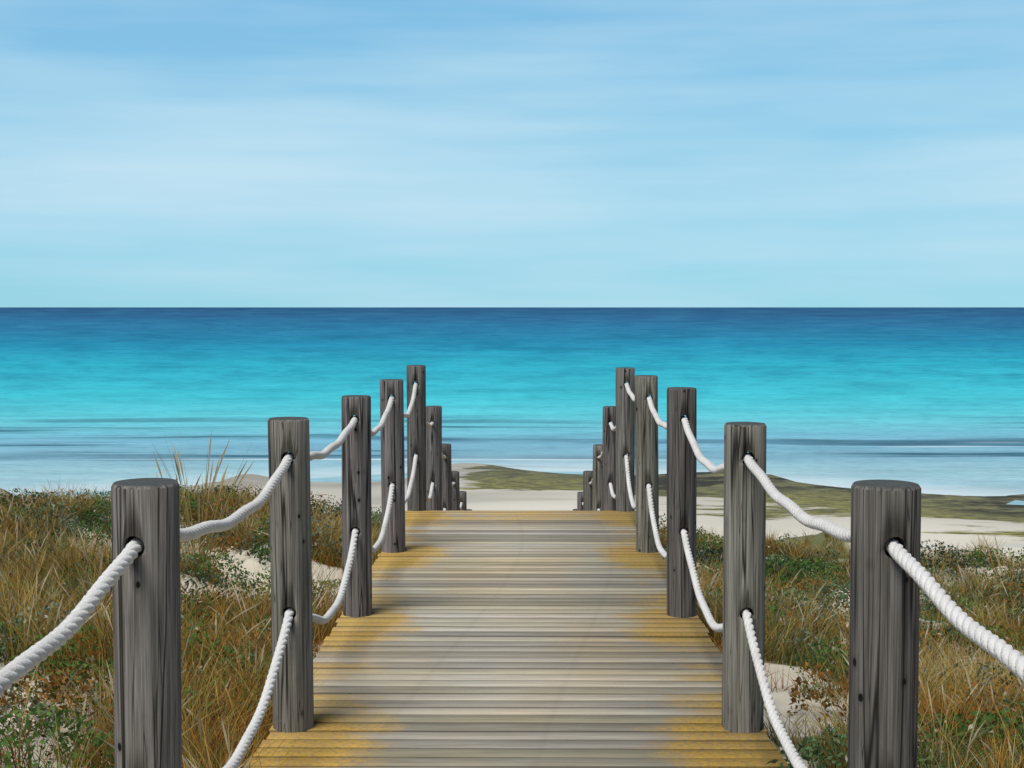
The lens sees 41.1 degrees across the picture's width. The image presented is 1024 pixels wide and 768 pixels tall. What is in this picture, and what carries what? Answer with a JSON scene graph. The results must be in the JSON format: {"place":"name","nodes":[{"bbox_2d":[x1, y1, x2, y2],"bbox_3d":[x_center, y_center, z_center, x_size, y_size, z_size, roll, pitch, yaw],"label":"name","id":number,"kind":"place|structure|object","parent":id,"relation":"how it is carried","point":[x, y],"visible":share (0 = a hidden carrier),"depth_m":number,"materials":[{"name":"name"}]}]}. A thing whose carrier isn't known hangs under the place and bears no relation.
{"place":"outdoors","nodes":[
{"label":"outdoors","id":0,"kind":"place"},
{"bbox_2d":[0,307,1023,504],"bbox_3d":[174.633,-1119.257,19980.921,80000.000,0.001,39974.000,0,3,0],"label":"sea","id":1,"kind":"structure","parent":0,"point":[929,400],"depth_m":83.52,"materials":[{"name":"blue liquid"}]},
{"bbox_2d":[0,477,1023,767],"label":"dune grass","id":2,"kind":"structure","parent":0,"point":[218,739],"depth_m":6.30,"materials":[{"name":"brown"}]},
{"bbox_2d":[0,463,1023,767],"bbox_3d":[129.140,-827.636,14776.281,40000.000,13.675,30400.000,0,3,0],"label":"ground","id":3,"kind":"structure","parent":0,"point":[962,521],"depth_m":30.08,"materials":[{"name":"beige sand"}]},
{"bbox_2d":[0,484,1023,767],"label":"dune herbs","id":4,"kind":"object","parent":3,"relation":"on","point":[50,690],"visible":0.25,"depth_m":6.83,"materials":[{"name":"green plant"}]},
{"bbox_2d":[111,365,920,767],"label":"posts","id":5,"kind":"object","parent":3,"relation":"on","point":[883,661],"visible":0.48,"depth_m":4.50,"materials":[{"name":"grey wood"}]},
{"bbox_2d":[0,382,1023,767],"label":"ropes","id":6,"kind":"object","parent":5,"relation":"hanging from","point":[1008,656],"visible":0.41,"depth_m":3.77,"materials":[{"name":"white fabric"}]},
{"bbox_2d":[246,510,788,767],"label":"boardwalk","id":7,"kind":"structure","parent":3,"relation":"on","point":[514,639],"depth_m":5.45,"materials":[{"name":"beige wood"}]},
{"bbox_2d":[153,430,1023,588],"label":"dune reeds","id":8,"kind":"object","parent":3,"relation":"on","point":[187,515],"visible":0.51,"depth_m":8.74,"materials":[{"name":"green plant"}]},
{"bbox_2d":[0,0,1023,306],"label":"sky","id":9,"kind":"structure","parent":0,"point":[154,153],"materials":[{"name":"blue"}]}
]}

